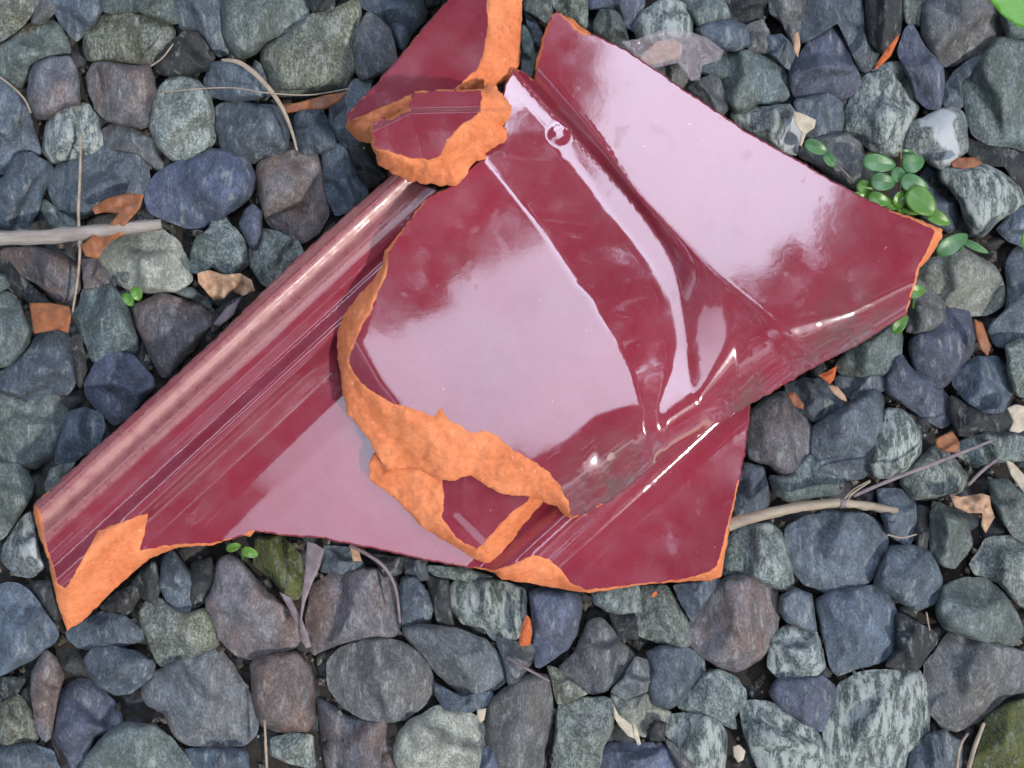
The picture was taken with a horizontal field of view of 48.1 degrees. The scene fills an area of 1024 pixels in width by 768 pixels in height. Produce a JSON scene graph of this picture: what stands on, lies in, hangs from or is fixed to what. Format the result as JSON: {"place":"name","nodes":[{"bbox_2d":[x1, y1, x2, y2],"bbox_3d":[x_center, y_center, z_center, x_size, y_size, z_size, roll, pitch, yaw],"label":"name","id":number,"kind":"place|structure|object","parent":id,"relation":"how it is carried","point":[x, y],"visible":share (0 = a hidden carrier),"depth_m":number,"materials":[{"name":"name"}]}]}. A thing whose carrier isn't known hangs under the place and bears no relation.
{"place":"outdoors","nodes":[
{"label":"outdoors","id":0,"kind":"place"},
{"bbox_2d":[0,0,1023,767],"bbox_3d":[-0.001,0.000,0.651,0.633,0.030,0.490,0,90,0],"label":"gravel","id":1,"kind":"structure","parent":0,"point":[70,660],"depth_m":0.64,"materials":[{"name":"gravel"}]},
{"bbox_2d":[0,291,31,367],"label":"stone","id":2,"kind":"object","parent":1,"relation":"on","point":[15,332],"visible":1,"depth_m":0.62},
{"bbox_2d":[0,463,33,539],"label":"stone","id":3,"kind":"object","parent":1,"relation":"on","point":[16,488],"visible":1,"depth_m":0.63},
{"bbox_2d":[0,694,38,745],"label":"stone","id":4,"kind":"object","parent":1,"relation":"on","point":[17,724],"visible":1,"depth_m":0.63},
{"bbox_2d":[0,75,41,174],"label":"stone","id":5,"kind":"object","parent":1,"relation":"on","point":[17,132],"visible":0.97,"depth_m":0.63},
{"bbox_2d":[1,512,44,577],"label":"stone","id":6,"kind":"object","parent":1,"relation":"on","point":[21,555],"visible":1,"depth_m":0.63,"materials":[{"name":"stone"}]},
{"bbox_2d":[0,152,53,230],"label":"stone","id":7,"kind":"object","parent":1,"relation":"on","point":[26,179],"visible":0.96,"depth_m":0.63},
{"bbox_2d":[0,582,58,676],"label":"stone","id":8,"kind":"object","parent":1,"relation":"on","point":[29,631],"visible":1,"depth_m":0.63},
{"bbox_2d":[0,391,67,469],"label":"stone","id":9,"kind":"object","parent":1,"relation":"on","point":[30,431],"visible":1,"depth_m":0.63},
{"bbox_2d":[0,19,70,87],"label":"stone","id":10,"kind":"object","parent":1,"relation":"on","point":[22,51],"visible":0.98,"depth_m":0.63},
{"bbox_2d":[0,330,75,400],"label":"stone","id":11,"kind":"object","parent":1,"relation":"on","point":[42,365],"visible":1,"depth_m":0.63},
{"bbox_2d":[0,246,80,301],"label":"stone","id":12,"kind":"object","parent":1,"relation":"on","point":[51,273],"visible":0.99,"depth_m":0.63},
{"bbox_2d":[30,650,63,741],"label":"stone","id":13,"kind":"object","parent":1,"relation":"on","point":[47,678],"visible":1,"depth_m":0.62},
{"bbox_2d":[26,55,80,119],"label":"stone","id":14,"kind":"object","parent":1,"relation":"on","point":[53,87],"visible":1,"depth_m":0.62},
{"bbox_2d":[41,102,102,163],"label":"stone","id":15,"kind":"object","parent":1,"relation":"on","point":[65,127],"visible":0.97,"depth_m":0.63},
{"bbox_2d":[54,407,105,464],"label":"stone","id":16,"kind":"object","parent":1,"relation":"on","point":[82,432],"visible":1,"depth_m":0.63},
{"bbox_2d":[0,219,162,245],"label":"twig","id":17,"kind":"object","parent":1,"relation":"on","point":[48,236],"visible":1,"depth_m":0.61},
{"bbox_2d":[52,678,122,767],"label":"stone","id":18,"kind":"object","parent":1,"relation":"on","point":[87,714],"visible":1,"depth_m":0.63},
{"bbox_2d":[47,145,149,219],"bbox_3d":[-0.229,-0.113,0.637,0.060,0.036,0.037,-18,90,0],"label":"stone","id":19,"kind":"object","parent":1,"relation":"on","point":[107,172],"visible":0.86,"depth_m":0.63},
{"bbox_2d":[65,611,143,649],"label":"stone","id":20,"kind":"object","parent":1,"relation":"on","point":[101,628],"visible":1,"depth_m":0.63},
{"bbox_2d":[72,284,138,362],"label":"stone","id":21,"kind":"object","parent":1,"relation":"on","point":[102,318],"visible":0.99,"depth_m":0.63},
{"bbox_2d":[81,193,143,258],"bbox_3d":[-0.214,-0.086,0.607,0.022,0.005,0.044,31,90,0],"label":"dry leaf","id":22,"kind":"object","parent":1,"relation":"on","point":[126,207],"visible":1,"depth_m":0.61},
{"bbox_2d":[83,645,155,695],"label":"stone","id":23,"kind":"object","parent":1,"relation":"on","point":[114,670],"visible":1,"depth_m":0.62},
{"bbox_2d":[83,351,155,424],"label":"stone","id":24,"kind":"object","parent":1,"relation":"on","point":[119,387],"visible":1,"depth_m":0.63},
{"bbox_2d":[85,60,156,128],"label":"stone","id":25,"kind":"object","parent":1,"relation":"on","point":[122,94],"visible":1,"depth_m":0.62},
{"bbox_2d":[82,12,175,64],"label":"stone","id":26,"kind":"object","parent":1,"relation":"on","point":[131,38],"visible":1,"depth_m":0.63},
{"bbox_2d":[101,123,165,170],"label":"stone","id":27,"kind":"object","parent":1,"relation":"on","point":[127,139],"visible":1,"depth_m":0.63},
{"bbox_2d":[82,721,194,767],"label":"stone","id":28,"kind":"object","parent":1,"relation":"on","point":[129,744],"visible":1,"depth_m":0.62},
{"bbox_2d":[98,229,192,293],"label":"stone","id":29,"kind":"object","parent":1,"relation":"on","point":[154,262],"visible":0.88,"depth_m":0.63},
{"bbox_2d":[133,292,211,377],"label":"stone","id":30,"kind":"object","parent":1,"relation":"on","point":[171,329],"visible":1,"depth_m":0.63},
{"bbox_2d":[159,550,191,611],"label":"stone","id":31,"kind":"object","parent":1,"relation":"on","point":[175,581],"visible":1,"depth_m":0.63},
{"bbox_2d":[138,597,219,666],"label":"stone","id":32,"kind":"object","parent":1,"relation":"on","point":[171,633],"visible":1,"depth_m":0.63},
{"bbox_2d":[148,76,215,161],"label":"stone","id":33,"kind":"object","parent":1,"relation":"on","point":[181,126],"visible":1,"depth_m":0.63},
{"bbox_2d":[153,30,214,76],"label":"stone","id":34,"kind":"object","parent":1,"relation":"on","point":[190,53],"visible":0.98,"depth_m":0.63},
{"bbox_2d":[141,649,258,747],"bbox_3d":[-0.173,0.179,0.638,0.057,0.035,0.060,-26,90,0],"label":"stone","id":35,"kind":"object","parent":1,"relation":"on","point":[204,700],"visible":1,"depth_m":0.63,"materials":[{"name":"stone"}]},
{"bbox_2d":[144,148,255,228],"bbox_3d":[-0.173,-0.108,0.635,0.064,0.037,0.041,-20,90,0],"label":"stone","id":36,"kind":"object","parent":1,"relation":"on","point":[205,189],"visible":1,"depth_m":0.63,"materials":[{"name":"stone"}]},
{"bbox_2d":[175,0,228,56],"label":"stone","id":37,"kind":"object","parent":1,"relation":"on","point":[203,18],"visible":1,"depth_m":0.63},
{"bbox_2d":[190,217,248,274],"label":"stone","id":38,"kind":"object","parent":1,"relation":"on","point":[221,246],"visible":0.97,"depth_m":0.62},
{"bbox_2d":[203,61,270,102],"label":"stone","id":39,"kind":"object","parent":1,"relation":"on","point":[223,74],"visible":0.92,"depth_m":0.63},
{"bbox_2d":[215,101,289,163],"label":"stone","id":40,"kind":"object","parent":1,"relation":"on","point":[253,133],"visible":1,"depth_m":0.63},
{"bbox_2d":[205,553,300,659],"bbox_3d":[-0.148,0.128,0.636,0.041,0.035,0.066,-43,90,0],"label":"stone","id":41,"kind":"object","parent":1,"relation":"on","point":[251,616],"visible":1,"depth_m":0.63,"materials":[{"name":"stone"}]},
{"bbox_2d":[221,0,309,58],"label":"stone","id":42,"kind":"object","parent":1,"relation":"on","point":[249,28],"visible":1,"depth_m":0.62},
{"bbox_2d":[249,229,303,286],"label":"stone","id":43,"kind":"object","parent":1,"relation":"on","point":[274,256],"visible":0.87,"depth_m":0.63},
{"bbox_2d":[253,535,304,600],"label":"stone","id":44,"kind":"object","parent":1,"relation":"on","point":[278,561],"visible":0.95,"depth_m":0.63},
{"bbox_2d":[249,651,315,733],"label":"stone","id":45,"kind":"object","parent":1,"relation":"on","point":[283,687],"visible":0.99,"depth_m":0.62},
{"bbox_2d":[256,149,328,243],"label":"stone","id":46,"kind":"object","parent":1,"relation":"on","point":[293,201],"visible":1,"depth_m":0.63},
{"bbox_2d":[260,0,361,97],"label":"stone","id":47,"kind":"object","parent":1,"relation":"on","point":[311,53],"visible":1,"depth_m":0.62,"materials":[{"name":"stone"}]},
{"bbox_2d":[294,97,336,154],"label":"stone","id":48,"kind":"object","parent":1,"relation":"on","point":[314,133],"visible":0.96,"depth_m":0.63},
{"bbox_2d":[321,143,368,215],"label":"stone","id":49,"kind":"object","parent":1,"relation":"on","point":[346,190],"visible":0.98,"depth_m":0.63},
{"bbox_2d":[305,567,401,654],"bbox_3d":[-0.090,0.125,0.640,0.057,0.036,0.043,-13,90,0],"label":"stone","id":50,"kind":"object","parent":1,"relation":"on","point":[357,604],"visible":0.98,"depth_m":0.63,"materials":[{"name":"stone"}]},
{"bbox_2d":[317,697,397,767],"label":"stone","id":51,"kind":"object","parent":1,"relation":"on","point":[356,742],"visible":1,"depth_m":0.64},
{"bbox_2d":[353,12,397,80],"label":"stone","id":52,"kind":"object","parent":1,"relation":"on","point":[374,51],"visible":0.94,"depth_m":0.63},
{"bbox_2d":[326,638,434,722],"bbox_3d":[-0.073,0.164,0.636,0.060,0.034,0.048,0,90,0],"label":"stone","id":53,"kind":"object","parent":1,"relation":"on","point":[385,680],"visible":1,"depth_m":0.63,"materials":[{"name":"stone"}]},
{"bbox_2d":[33,174,750,629],"bbox_3d":[-0.060,0.010,0.598,0.376,0.035,0.242,0,90,0],"label":"broken tile","id":54,"kind":"object","parent":1,"relation":"on","point":[243,424],"visible":0.59,"depth_m":0.60,"materials":[{"name":"red ceramic"}]},
{"bbox_2d":[369,453,542,562],"bbox_3d":[-0.028,0.049,0.592,0.085,0.020,0.064,38,90,0],"label":"broken tile","id":55,"kind":"object","parent":54,"relation":"on","point":[473,517],"visible":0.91,"depth_m":0.59,"materials":[{"name":"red ceramic"}]},
{"bbox_2d":[337,11,941,518],"bbox_3d":[0.057,-0.030,0.585,0.255,0.036,0.246,29,90,0],"label":"broken tile","id":56,"kind":"object","parent":54,"relation":"on","point":[607,271],"visible":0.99,"depth_m":0.57,"materials":[{"name":"red ceramic"}]},
{"bbox_2d":[345,0,522,142],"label":"broken tile","id":57,"kind":"object","parent":56,"relation":"on","point":[465,44],"visible":0.91,"depth_m":0.58,"materials":[{"name":"red ceramic"}]},
{"bbox_2d":[368,83,511,185],"bbox_3d":[-0.036,-0.124,0.561,0.072,0.024,0.051,0,90,0],"label":"broken tile","id":58,"kind":"object","parent":56,"relation":"on","point":[443,137],"visible":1,"depth_m":0.55,"materials":[{"name":"red ceramic"}]},
{"bbox_2d":[358,0,428,49],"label":"stone","id":59,"kind":"object","parent":1,"relation":"on","point":[404,20],"visible":1,"depth_m":0.63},
{"bbox_2d":[393,705,485,767],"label":"stone","id":60,"kind":"object","parent":1,"relation":"on","point":[437,736],"visible":0.98,"depth_m":0.62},
{"bbox_2d":[402,623,506,695],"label":"stone","id":61,"kind":"object","parent":1,"relation":"on","point":[461,661],"visible":1,"depth_m":0.63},
{"bbox_2d":[450,578,526,640],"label":"stone","id":62,"kind":"object","parent":1,"relation":"on","point":[493,608],"visible":0.98,"depth_m":0.63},
{"bbox_2d":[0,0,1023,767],"bbox_3d":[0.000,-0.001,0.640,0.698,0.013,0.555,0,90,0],"label":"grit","id":63,"kind":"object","parent":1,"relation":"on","point":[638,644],"visible":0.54,"depth_m":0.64,"materials":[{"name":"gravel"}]},
{"bbox_2d":[485,673,553,767],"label":"stone","id":64,"kind":"object","parent":1,"relation":"on","point":[519,718],"visible":1,"depth_m":0.62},
{"bbox_2d":[529,586,581,667],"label":"stone","id":65,"kind":"object","parent":1,"relation":"on","point":[556,614],"visible":1,"depth_m":0.62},
{"bbox_2d":[551,696,613,767],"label":"stone","id":66,"kind":"object","parent":1,"relation":"on","point":[583,730],"visible":0.98,"depth_m":0.63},
{"bbox_2d":[558,617,634,694],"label":"stone","id":67,"kind":"object","parent":1,"relation":"on","point":[599,659],"visible":1,"depth_m":0.63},
{"bbox_2d":[600,742,677,767],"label":"stone","id":68,"kind":"object","parent":1,"relation":"on","point":[633,755],"visible":0.98,"depth_m":0.63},
{"bbox_2d":[633,584,691,647],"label":"stone","id":69,"kind":"object","parent":1,"relation":"on","point":[661,616],"visible":0.98,"depth_m":0.63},
{"bbox_2d":[634,0,693,48],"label":"stone","id":70,"kind":"object","parent":1,"relation":"on","point":[658,20],"visible":0.98,"depth_m":0.62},
{"bbox_2d":[646,645,705,709],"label":"stone","id":71,"kind":"object","parent":1,"relation":"on","point":[676,673],"visible":1,"depth_m":0.62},
{"bbox_2d":[662,712,727,767],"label":"stone","id":72,"kind":"object","parent":1,"relation":"on","point":[699,740],"visible":1,"depth_m":0.63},
{"bbox_2d":[677,669,746,728],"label":"stone","id":73,"kind":"object","parent":1,"relation":"on","point":[720,695],"visible":1,"depth_m":0.63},
{"bbox_2d":[689,574,779,671],"bbox_3d":[0.123,0.132,0.634,0.052,0.037,0.055,0,90,0],"label":"stone","id":74,"kind":"object","parent":1,"relation":"on","point":[734,625],"visible":1,"depth_m":0.63,"materials":[{"name":"stone"}]},
{"bbox_2d":[699,49,789,113],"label":"stone","id":75,"kind":"object","parent":1,"relation":"on","point":[749,79],"visible":1,"depth_m":0.63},
{"bbox_2d":[722,522,794,591],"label":"stone","id":76,"kind":"object","parent":1,"relation":"on","point":[758,552],"visible":0.94,"depth_m":0.63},
{"bbox_2d":[730,104,800,155],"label":"stone","id":77,"kind":"object","parent":1,"relation":"on","point":[775,126],"visible":0.96,"depth_m":0.62,"materials":[{"name":"stone"}]},
{"bbox_2d":[746,391,812,475],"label":"stone","id":78,"kind":"object","parent":1,"relation":"on","point":[779,431],"visible":0.98,"depth_m":0.63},
{"bbox_2d":[740,700,827,767],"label":"stone","id":79,"kind":"object","parent":1,"relation":"on","point":[775,736],"visible":1,"depth_m":0.63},
{"bbox_2d":[767,624,825,677],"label":"stone","id":80,"kind":"object","parent":1,"relation":"on","point":[793,651],"visible":1,"depth_m":0.63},
{"bbox_2d":[768,674,836,731],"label":"stone","id":81,"kind":"object","parent":1,"relation":"on","point":[809,701],"visible":1,"depth_m":0.63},
{"bbox_2d":[768,455,844,501],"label":"stone","id":82,"kind":"object","parent":1,"relation":"on","point":[809,477],"visible":1,"depth_m":0.63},
{"bbox_2d":[728,480,898,530],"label":"twig","id":83,"kind":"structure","parent":1,"relation":"on","point":[736,522],"depth_m":0.61,"materials":[{"name":"wood"}]},
{"bbox_2d":[785,377,847,422],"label":"stone","id":84,"kind":"object","parent":1,"relation":"on","point":[819,398],"visible":0.89,"depth_m":0.63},
{"bbox_2d":[793,93,844,138],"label":"stone","id":85,"kind":"object","parent":1,"relation":"on","point":[825,111],"visible":0.94,"depth_m":0.63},
{"bbox_2d":[788,25,860,99],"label":"stone","id":86,"kind":"object","parent":1,"relation":"on","point":[823,62],"visible":1,"depth_m":0.63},
{"bbox_2d":[797,132,865,189],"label":"stone","id":87,"kind":"object","parent":1,"relation":"on","point":[846,150],"visible":0.92,"depth_m":0.62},
{"bbox_2d":[783,511,888,592],"bbox_3d":[0.180,0.093,0.637,0.059,0.033,0.046,0,90,0],"label":"stone","id":88,"kind":"object","parent":1,"relation":"on","point":[832,550],"visible":1,"depth_m":0.63,"materials":[{"name":"stone"}]},
{"bbox_2d":[800,0,879,73],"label":"stone","id":89,"kind":"object","parent":1,"relation":"on","point":[847,18],"visible":0.98,"depth_m":0.63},
{"bbox_2d":[810,389,884,480],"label":"stone","id":90,"kind":"object","parent":1,"relation":"on","point":[843,438],"visible":1,"depth_m":0.62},
{"bbox_2d":[815,585,897,675],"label":"stone","id":91,"kind":"object","parent":1,"relation":"on","point":[857,627],"visible":1,"depth_m":0.63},
{"bbox_2d":[835,324,903,377],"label":"stone","id":92,"kind":"object","parent":1,"relation":"on","point":[877,353],"visible":0.88,"depth_m":0.63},
{"bbox_2d":[822,669,929,767],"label":"stone","id":93,"kind":"object","parent":1,"relation":"on","point":[878,718],"visible":1,"depth_m":0.63,"materials":[{"name":"stone"}]},
{"bbox_2d":[843,61,918,156],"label":"stone","id":94,"kind":"object","parent":1,"relation":"on","point":[881,110],"visible":0.99,"depth_m":0.63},
{"bbox_2d":[865,0,902,53],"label":"stone","id":95,"kind":"object","parent":1,"relation":"on","point":[884,19],"visible":0.96,"depth_m":0.63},
{"bbox_2d":[868,407,921,478],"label":"stone","id":96,"kind":"object","parent":1,"relation":"on","point":[897,449],"visible":0.98,"depth_m":0.62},
{"bbox_2d":[876,488,916,544],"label":"stone","id":97,"kind":"object","parent":1,"relation":"on","point":[902,522],"visible":0.94,"depth_m":0.63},
{"bbox_2d":[855,148,949,225],"bbox_3d":[0.208,-0.106,0.613,0.054,0.035,0.036,15,90,0],"label":"green weed","id":98,"kind":"object","parent":1,"relation":"on","point":[915,196],"visible":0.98,"depth_m":0.60,"materials":[{"name":"green plant"}]},
{"bbox_2d":[873,544,942,611],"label":"stone","id":99,"kind":"object","parent":1,"relation":"on","point":[910,576],"visible":1,"depth_m":0.62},
{"bbox_2d":[885,613,937,670],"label":"stone","id":100,"kind":"object","parent":1,"relation":"on","point":[917,642],"visible":1,"depth_m":0.63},
{"bbox_2d":[884,353,951,428],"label":"stone","id":101,"kind":"object","parent":1,"relation":"on","point":[909,386],"visible":1,"depth_m":0.63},
{"bbox_2d":[897,25,944,109],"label":"stone","id":102,"kind":"object","parent":1,"relation":"on","point":[922,65],"visible":1,"depth_m":0.63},
{"bbox_2d":[899,446,967,500],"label":"stone","id":103,"kind":"object","parent":1,"relation":"on","point":[942,479],"visible":0.93,"depth_m":0.63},
{"bbox_2d":[907,729,962,767],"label":"stone","id":104,"kind":"object","parent":1,"relation":"on","point":[936,749],"visible":0.99,"depth_m":0.63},
{"bbox_2d":[904,106,968,169],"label":"stone","id":105,"kind":"object","parent":1,"relation":"on","point":[937,139],"visible":0.95,"depth_m":0.62,"materials":[{"name":"stone"}]},
{"bbox_2d":[908,307,974,389],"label":"stone","id":106,"kind":"object","parent":1,"relation":"on","point":[941,354],"visible":0.97,"depth_m":0.63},
{"bbox_2d":[929,502,972,568],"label":"stone","id":107,"kind":"object","parent":1,"relation":"on","point":[950,544],"visible":1,"depth_m":0.63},
{"bbox_2d":[917,247,1005,315],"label":"stone","id":108,"kind":"object","parent":1,"relation":"on","point":[969,280],"visible":0.94,"depth_m":0.63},
{"bbox_2d":[920,0,1004,67],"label":"stone","id":109,"kind":"object","parent":1,"relation":"on","point":[954,33],"visible":1,"depth_m":0.63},
{"bbox_2d":[923,633,1023,731],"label":"stone","id":110,"kind":"object","parent":1,"relation":"on","point":[970,682],"visible":1,"depth_m":0.63,"materials":[{"name":"stone"}]},
{"bbox_2d":[935,577,1022,646],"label":"stone","id":111,"kind":"object","parent":1,"relation":"on","point":[981,609],"visible":1,"depth_m":0.63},
{"bbox_2d":[938,163,1023,237],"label":"stone","id":112,"kind":"object","parent":1,"relation":"on","point":[988,198],"visible":0.95,"depth_m":0.62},
{"bbox_2d":[950,395,1012,438],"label":"stone","id":113,"kind":"object","parent":1,"relation":"on","point":[968,421],"visible":0.98,"depth_m":0.63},
{"bbox_2d":[952,356,1011,413],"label":"stone","id":114,"kind":"object","parent":1,"relation":"on","point":[981,383],"visible":1,"depth_m":0.63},
{"bbox_2d":[958,432,1023,464],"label":"stone","id":115,"kind":"object","parent":1,"relation":"on","point":[1005,446],"visible":0.93,"depth_m":0.63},
{"bbox_2d":[961,35,1023,150],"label":"stone","id":116,"kind":"object","parent":1,"relation":"on","point":[992,88],"visible":1,"depth_m":0.63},
{"bbox_2d":[969,535,1023,608],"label":"stone","id":117,"kind":"object","parent":1,"relation":"on","point":[999,560],"visible":1,"depth_m":0.63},
{"bbox_2d":[972,698,1023,767],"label":"stone","id":118,"kind":"object","parent":1,"relation":"on","point":[1001,743],"visible":0.91,"depth_m":0.63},
{"bbox_2d":[987,246,1023,348],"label":"stone","id":119,"kind":"object","parent":1,"relation":"on","point":[1005,326],"visible":0.98,"depth_m":0.63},
{"bbox_2d":[989,479,1023,541],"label":"stone","id":120,"kind":"object","parent":1,"relation":"on","point":[1007,498],"visible":1,"depth_m":0.63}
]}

